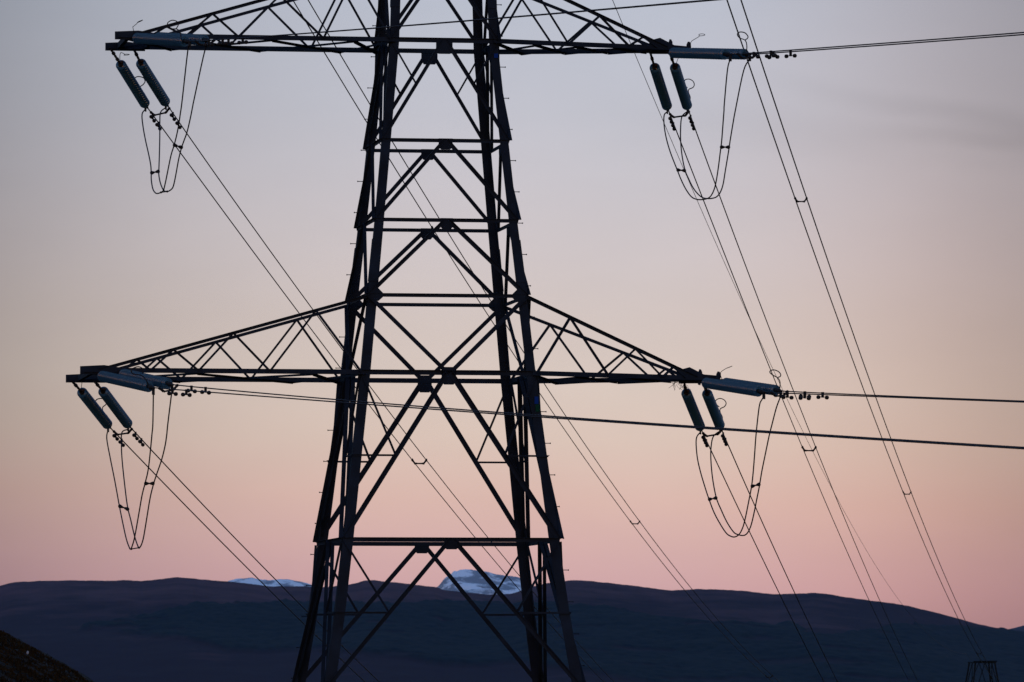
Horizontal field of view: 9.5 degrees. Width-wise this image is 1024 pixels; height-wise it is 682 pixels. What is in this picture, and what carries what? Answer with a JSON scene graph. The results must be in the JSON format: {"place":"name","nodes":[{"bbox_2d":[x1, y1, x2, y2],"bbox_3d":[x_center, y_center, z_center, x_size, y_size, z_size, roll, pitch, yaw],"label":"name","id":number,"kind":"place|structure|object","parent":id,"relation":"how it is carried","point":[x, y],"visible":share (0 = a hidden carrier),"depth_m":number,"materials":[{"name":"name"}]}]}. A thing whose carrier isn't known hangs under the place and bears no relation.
{"place":"outdoors","nodes":[
{"label":"outdoors","id":0,"kind":"place"},
{"bbox_2d":[0,631,93,681],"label":"hillside","id":1,"kind":"structure","parent":0,"point":[40,673],"depth_m":203.56,"materials":[{"name":"black plant"}]},
{"bbox_2d":[0,630,92,681],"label":"heather","id":2,"kind":"object","parent":1,"relation":"on","point":[30,672],"visible":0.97,"depth_m":203.73,"materials":[{"name":"black plant"}]},
{"bbox_2d":[230,578,310,586],"bbox_3d":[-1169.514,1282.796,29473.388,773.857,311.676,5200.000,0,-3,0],"label":"mountain","id":3,"kind":"structure","parent":0,"point":[285,582],"depth_m":29298.27,"materials":[{"name":"white snow"}]},
{"bbox_2d":[438,569,520,594],"bbox_3d":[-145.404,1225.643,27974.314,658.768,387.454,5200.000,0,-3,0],"label":"mountain","id":4,"kind":"structure","parent":0,"point":[470,581],"depth_m":27667.20,"materials":[{"name":"white snow"}]},
{"bbox_2d":[0,577,1023,681],"bbox_3d":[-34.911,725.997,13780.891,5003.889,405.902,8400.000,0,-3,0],"label":"hill","id":5,"kind":"structure","parent":0,"point":[176,629],"depth_m":12392.94,"materials":[{"name":"black"}]},
{"bbox_2d":[0,0,1023,628],"label":"sky","id":6,"kind":"structure","parent":0,"point":[909,158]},
{"bbox_2d":[965,661,998,681],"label":"lattice tower","id":7,"kind":"structure","parent":0,"point":[988,667],"depth_m":663.31,"materials":[{"name":"black metal"}]},
{"bbox_2d":[1009,625,1023,630],"bbox_3d":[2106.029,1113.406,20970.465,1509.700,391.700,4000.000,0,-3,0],"label":"hill","id":8,"kind":"structure","parent":0,"point":[1020,628],"depth_m":20938.04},
{"bbox_3d":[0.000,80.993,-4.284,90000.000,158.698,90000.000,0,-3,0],"label":"ground","id":9,"kind":"structure","parent":0,"visible":0},
{"bbox_2d":[66,0,721,681],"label":"lattice tower","id":10,"kind":"structure","parent":9,"relation":"on","point":[486,86],"depth_m":144.57,"materials":[{"name":"metal"}]},
{"bbox_2d":[71,380,111,431],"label":"insulator string","id":11,"kind":"object","parent":10,"relation":"attached to","point":[94,407],"visible":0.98,"depth_m":147.46,"materials":[{"name":"ceramic"}]},
{"bbox_2d":[111,428,364,681],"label":"conductor wire","id":12,"kind":"object","parent":11,"relation":"attached to","point":[225,545],"visible":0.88,"depth_m":168.22,"materials":[{"name":"metal"}]},
{"bbox_2d":[113,428,132,435],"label":"spacer bar","id":13,"kind":"object","parent":12,"relation":"attached to","point":[117,434],"visible":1,"depth_m":149.98,"materials":[{"name":"metal"}]},
{"bbox_2d":[94,381,131,431],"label":"insulator string","id":14,"kind":"object","parent":10,"relation":"attached to","point":[114,406],"visible":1,"depth_m":147.41,"materials":[{"name":"ceramic"}]},
{"bbox_2d":[131,428,379,681],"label":"conductor wire","id":15,"kind":"object","parent":14,"relation":"attached to","point":[240,543],"visible":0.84,"depth_m":166.31,"materials":[{"name":"metal"}]},
{"bbox_2d":[132,432,138,439],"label":"vibration damper","id":16,"kind":"object","parent":15,"relation":"attached to","point":[135,436],"visible":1,"depth_m":150.46,"materials":[{"name":"metal"}]},
{"bbox_2d":[95,366,154,394],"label":"insulator string","id":17,"kind":"object","parent":10,"relation":"attached to","point":[145,385],"visible":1,"depth_m":140.00,"materials":[{"name":"ceramic"}]},
{"bbox_2d":[106,395,153,548],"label":"jumper cable","id":18,"kind":"object","parent":17,"relation":"hanging from","point":[145,479],"visible":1,"depth_m":142.94,"materials":[{"name":"metal"}]},
{"bbox_2d":[118,504,128,510],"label":"jumper spacer","id":19,"kind":"object","parent":18,"relation":"attached to","point":[125,508],"visible":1,"depth_m":146.13,"materials":[{"name":"metal"}]},
{"bbox_2d":[154,387,1023,449],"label":"conductor wire","id":20,"kind":"object","parent":17,"relation":"attached to","point":[612,421],"visible":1,"depth_m":113.54,"materials":[{"name":"metal"}]},
{"bbox_2d":[158,384,178,392],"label":"spacer bar","id":21,"kind":"object","parent":20,"relation":"attached to","point":[164,391],"visible":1,"depth_m":138.32,"materials":[{"name":"metal"}]},
{"bbox_2d":[167,388,177,395],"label":"vibration damper","id":22,"kind":"object","parent":20,"relation":"attached to","point":[172,392],"visible":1,"depth_m":137.44,"materials":[{"name":"metal"}]},
{"bbox_2d":[181,389,191,396],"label":"vibration damper","id":23,"kind":"object","parent":20,"relation":"attached to","point":[187,394],"visible":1,"depth_m":136.56,"materials":[{"name":"metal"}]},
{"bbox_2d":[109,47,149,111],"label":"insulator string","id":24,"kind":"object","parent":10,"relation":"attached to","point":[132,83],"visible":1,"depth_m":147.22,"materials":[{"name":"ceramic"}]},
{"bbox_2d":[148,108,603,681],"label":"conductor wire","id":25,"kind":"object","parent":24,"relation":"attached to","point":[336,362],"visible":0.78,"depth_m":178.82,"materials":[{"name":"metal"}]},
{"bbox_2d":[150,108,170,115],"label":"spacer bar","id":26,"kind":"object","parent":25,"relation":"attached to","point":[165,112],"visible":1,"depth_m":149.72,"materials":[{"name":"metal"}]},
{"bbox_2d":[411,459,426,464],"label":"wire spacer","id":27,"kind":"object","parent":25,"relation":"attached to","point":[423,463],"visible":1,"depth_m":204.53,"materials":[{"name":"metal"}]},
{"bbox_2d":[117,369,173,387],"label":"insulator string","id":28,"kind":"object","parent":10,"relation":"attached to","point":[160,381],"visible":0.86,"depth_m":139.76,"materials":[{"name":"ceramic"}]},
{"bbox_2d":[121,394,171,547],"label":"jumper cable","id":29,"kind":"object","parent":28,"relation":"hanging from","point":[154,479],"visible":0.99,"depth_m":142.81,"materials":[{"name":"metal"}]},
{"bbox_2d":[173,384,1023,447],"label":"conductor wire","id":30,"kind":"object","parent":28,"relation":"attached to","point":[591,418],"visible":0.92,"depth_m":116.38,"materials":[{"name":"metal"}]},
{"bbox_2d":[133,48,169,109],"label":"insulator string","id":31,"kind":"object","parent":10,"relation":"attached to","point":[151,80],"visible":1,"depth_m":147.29,"materials":[{"name":"ceramic"}]},
{"bbox_2d":[168,107,613,681],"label":"conductor wire","id":32,"kind":"object","parent":31,"relation":"attached to","point":[354,365],"visible":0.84,"depth_m":179.00,"materials":[{"name":"metal"}]},
{"bbox_2d":[170,112,175,120],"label":"vibration damper","id":33,"kind":"object","parent":32,"relation":"attached to","point":[172,116],"visible":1,"depth_m":150.17,"materials":[{"name":"metal"}]},
{"bbox_2d":[130,20,190,48],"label":"insulator string","id":34,"kind":"object","parent":10,"relation":"attached to","point":[161,39],"visible":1,"depth_m":141.35,"materials":[{"name":"ceramic"}]},
{"bbox_2d":[141,45,188,193],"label":"jumper cable","id":35,"kind":"object","parent":34,"relation":"hanging from","point":[176,133],"visible":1,"depth_m":143.14,"materials":[{"name":"metal"}]},
{"bbox_2d":[173,143,182,148],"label":"jumper spacer","id":36,"kind":"object","parent":35,"relation":"attached to","point":[178,146],"visible":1,"depth_m":142.65,"materials":[{"name":"metal"}]},
{"bbox_2d":[190,0,712,41],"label":"conductor wire","id":37,"kind":"object","parent":34,"relation":"attached to","point":[461,20],"visible":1,"depth_m":124.17,"materials":[{"name":"metal"}]},
{"bbox_2d":[203,39,213,46],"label":"vibration damper","id":38,"kind":"object","parent":37,"relation":"attached to","point":[208,43],"visible":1,"depth_m":138.76,"materials":[{"name":"metal"}]},
{"bbox_2d":[217,38,227,45],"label":"vibration damper","id":39,"kind":"object","parent":37,"relation":"attached to","point":[222,42],"visible":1,"depth_m":137.88,"materials":[{"name":"metal"}]},
{"bbox_2d":[156,32,209,46],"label":"insulator string","id":40,"kind":"object","parent":10,"relation":"attached to","point":[192,37],"visible":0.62,"depth_m":140.78,"materials":[{"name":"ceramic"}]},
{"bbox_2d":[158,47,205,191],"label":"jumper cable","id":41,"kind":"object","parent":40,"relation":"hanging from","point":[186,131],"visible":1,"depth_m":143.10,"materials":[{"name":"metal"}]},
{"bbox_2d":[230,0,716,39],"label":"conductor wire","id":42,"kind":"object","parent":40,"relation":"attached to","point":[541,15],"visible":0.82,"depth_m":120.48,"materials":[{"name":"metal"}]},
{"bbox_2d":[237,39,247,44],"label":"vibration damper","id":43,"kind":"object","parent":42,"relation":"attached to","point":[242,41],"visible":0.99,"depth_m":137.93,"materials":[{"name":"metal"}]},
{"bbox_2d":[293,1,772,681],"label":"conductor wire","id":44,"kind":"object","parent":10,"relation":"attached to","point":[487,313],"visible":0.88,"depth_m":229.25,"materials":[{"name":"metal"}]},
{"bbox_2d":[308,0,779,681],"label":"conductor wire","id":45,"kind":"object","parent":10,"relation":"attached to","point":[544,384],"visible":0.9,"depth_m":244.96,"materials":[{"name":"metal"}]},
{"bbox_2d":[650,54,671,113],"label":"insulator string","id":46,"kind":"object","parent":10,"relation":"attached to","point":[660,86],"visible":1,"depth_m":147.94,"materials":[{"name":"ceramic"}]},
{"bbox_2d":[668,111,909,681],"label":"conductor wire","id":47,"kind":"object","parent":46,"relation":"attached to","point":[772,373],"visible":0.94,"depth_m":188.58,"materials":[{"name":"metal"}]},
{"bbox_2d":[669,110,689,117],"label":"spacer bar","id":48,"kind":"object","parent":47,"relation":"attached to","point":[672,116],"visible":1,"depth_m":150.59,"materials":[{"name":"metal"}]},
{"bbox_2d":[669,382,688,389],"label":"twig tangle","id":49,"kind":"object","parent":10,"relation":"hanging from","point":[677,386],"visible":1,"depth_m":146.23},
{"bbox_2d":[670,57,694,113],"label":"insulator string","id":50,"kind":"object","parent":10,"relation":"attached to","point":[681,87],"visible":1,"depth_m":148.14,"materials":[{"name":"ceramic"}]},
{"bbox_2d":[688,111,917,680],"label":"conductor wire","id":51,"kind":"object","parent":50,"relation":"attached to","point":[785,370],"visible":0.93,"depth_m":190.41,"materials":[{"name":"metal"}]},
{"bbox_2d":[681,383,704,434],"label":"insulator string","id":52,"kind":"object","parent":10,"relation":"attached to","point":[691,406],"visible":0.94,"depth_m":147.59,"materials":[{"name":"ceramic"}]},
{"bbox_2d":[702,431,823,681],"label":"conductor wire","id":53,"kind":"object","parent":52,"relation":"attached to","point":[761,556],"visible":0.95,"depth_m":173.74,"materials":[{"name":"metal"}]},
{"bbox_2d":[702,430,722,436],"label":"spacer bar","id":54,"kind":"object","parent":53,"relation":"attached to","point":[704,434],"visible":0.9,"depth_m":150.31,"materials":[{"name":"metal"}]},
{"bbox_2d":[665,47,731,60],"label":"insulator string","id":55,"kind":"object","parent":10,"relation":"attached to","point":[703,53],"visible":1,"depth_m":144.37,"materials":[{"name":"ceramic"}]},
{"bbox_2d":[663,61,729,199],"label":"jumper cable","id":56,"kind":"object","parent":55,"relation":"hanging from","point":[720,145],"visible":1,"depth_m":145.51,"materials":[{"name":"metal"}]},
{"bbox_2d":[731,32,1023,54],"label":"conductor wire","id":57,"kind":"object","parent":55,"relation":"attached to","point":[882,43],"visible":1,"depth_m":135.18,"materials":[{"name":"metal"}]},
{"bbox_2d":[748,52,759,58],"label":"vibration damper","id":58,"kind":"object","parent":57,"relation":"attached to","point":[753,55],"visible":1,"depth_m":141.63,"materials":[{"name":"metal"}]},
{"bbox_2d":[765,50,776,57],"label":"vibration damper","id":59,"kind":"object","parent":57,"relation":"attached to","point":[767,55],"visible":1,"depth_m":140.75,"materials":[{"name":"metal"}]},
{"bbox_2d":[702,387,726,432],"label":"insulator string","id":60,"kind":"object","parent":10,"relation":"attached to","point":[713,408],"visible":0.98,"depth_m":147.83,"materials":[{"name":"ceramic"}]},
{"bbox_2d":[722,431,837,681],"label":"conductor wire","id":61,"kind":"object","parent":60,"relation":"attached to","point":[776,554],"visible":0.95,"depth_m":173.54,"materials":[{"name":"metal"}]},
{"bbox_2d":[690,31,750,60],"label":"insulator string","id":62,"kind":"object","parent":10,"relation":"attached to","point":[733,51],"visible":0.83,"depth_m":143.38,"materials":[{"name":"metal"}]},
{"bbox_2d":[680,60,748,198],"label":"jumper cable","id":63,"kind":"object","parent":62,"relation":"hanging from","point":[729,140],"visible":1,"depth_m":145.41,"materials":[{"name":"metal"}]},
{"bbox_2d":[751,34,1023,54],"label":"conductor wire","id":64,"kind":"object","parent":62,"relation":"attached to","point":[896,44],"visible":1,"depth_m":135.54,"materials":[{"name":"metal"}]},
{"bbox_2d":[736,53,757,58],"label":"spacer bar","id":65,"kind":"object","parent":64,"relation":"attached to","point":[740,56],"visible":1,"depth_m":142.51,"materials":[{"name":"metal"}]},
{"bbox_2d":[767,52,779,58],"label":"vibration damper","id":66,"kind":"object","parent":64,"relation":"attached to","point":[777,57],"visible":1,"depth_m":141.71,"materials":[{"name":"metal"}]},
{"bbox_2d":[784,51,796,57],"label":"vibration damper","id":67,"kind":"object","parent":64,"relation":"attached to","point":[790,54],"visible":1,"depth_m":140.81,"materials":[{"name":"metal"}]},
{"bbox_2d":[700,378,765,398],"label":"insulator string","id":68,"kind":"object","parent":10,"relation":"attached to","point":[734,387],"visible":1,"depth_m":144.06,"materials":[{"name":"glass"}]},
{"bbox_2d":[695,398,762,537],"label":"jumper cable","id":69,"kind":"object","parent":68,"relation":"hanging from","point":[751,482],"visible":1,"depth_m":145.50,"materials":[{"name":"metal"}]},
{"bbox_2d":[765,392,1023,402],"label":"conductor wire","id":70,"kind":"object","parent":68,"relation":"attached to","point":[899,397],"visible":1,"depth_m":135.67,"materials":[{"name":"metal"}]},
{"bbox_2d":[781,392,793,399],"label":"vibration damper","id":71,"kind":"object","parent":70,"relation":"attached to","point":[787,396],"visible":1,"depth_m":141.33,"materials":[{"name":"metal"}]},
{"bbox_2d":[798,393,810,399],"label":"vibration damper","id":72,"kind":"object","parent":70,"relation":"attached to","point":[804,397],"visible":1,"depth_m":140.45,"materials":[{"name":"metal"}]},
{"bbox_2d":[720,366,781,397],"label":"insulator string","id":73,"kind":"object","parent":10,"relation":"attached to","point":[766,387],"visible":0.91,"depth_m":143.36,"materials":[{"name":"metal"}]},
{"bbox_2d":[710,397,779,535],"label":"jumper cable","id":74,"kind":"object","parent":73,"relation":"hanging from","point":[759,481],"visible":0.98,"depth_m":145.54,"materials":[{"name":"metal"}]},
{"bbox_2d":[782,390,1023,400],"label":"conductor wire","id":75,"kind":"object","parent":73,"relation":"attached to","point":[900,396],"visible":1,"depth_m":136.89,"materials":[{"name":"metal"}]},
{"bbox_2d":[769,390,788,396],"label":"spacer bar","id":76,"kind":"object","parent":75,"relation":"attached to","point":[774,395],"visible":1,"depth_m":142.20,"materials":[{"name":"metal"}]},
{"bbox_2d":[816,392,828,399],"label":"vibration damper","id":77,"kind":"object","parent":75,"relation":"attached to","point":[821,396],"visible":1,"depth_m":140.50,"materials":[{"name":"metal"}]},
{"bbox_2d":[612,0,967,655],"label":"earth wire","id":78,"kind":"object","parent":10,"relation":"attached to","point":[742,302],"visible":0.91,"depth_m":253.45,"materials":[{"name":"metal"}]},
{"bbox_2d":[726,0,994,680],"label":"conductor wire","id":79,"kind":"object","parent":10,"relation":"attached to","point":[831,300],"visible":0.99,"depth_m":236.15,"materials":[{"name":"metal"}]},
{"bbox_2d":[740,0,998,679],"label":"conductor wire","id":80,"kind":"object","parent":10,"relation":"attached to","point":[838,290],"visible":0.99,"depth_m":233.51,"materials":[{"name":"metal"}]}
]}

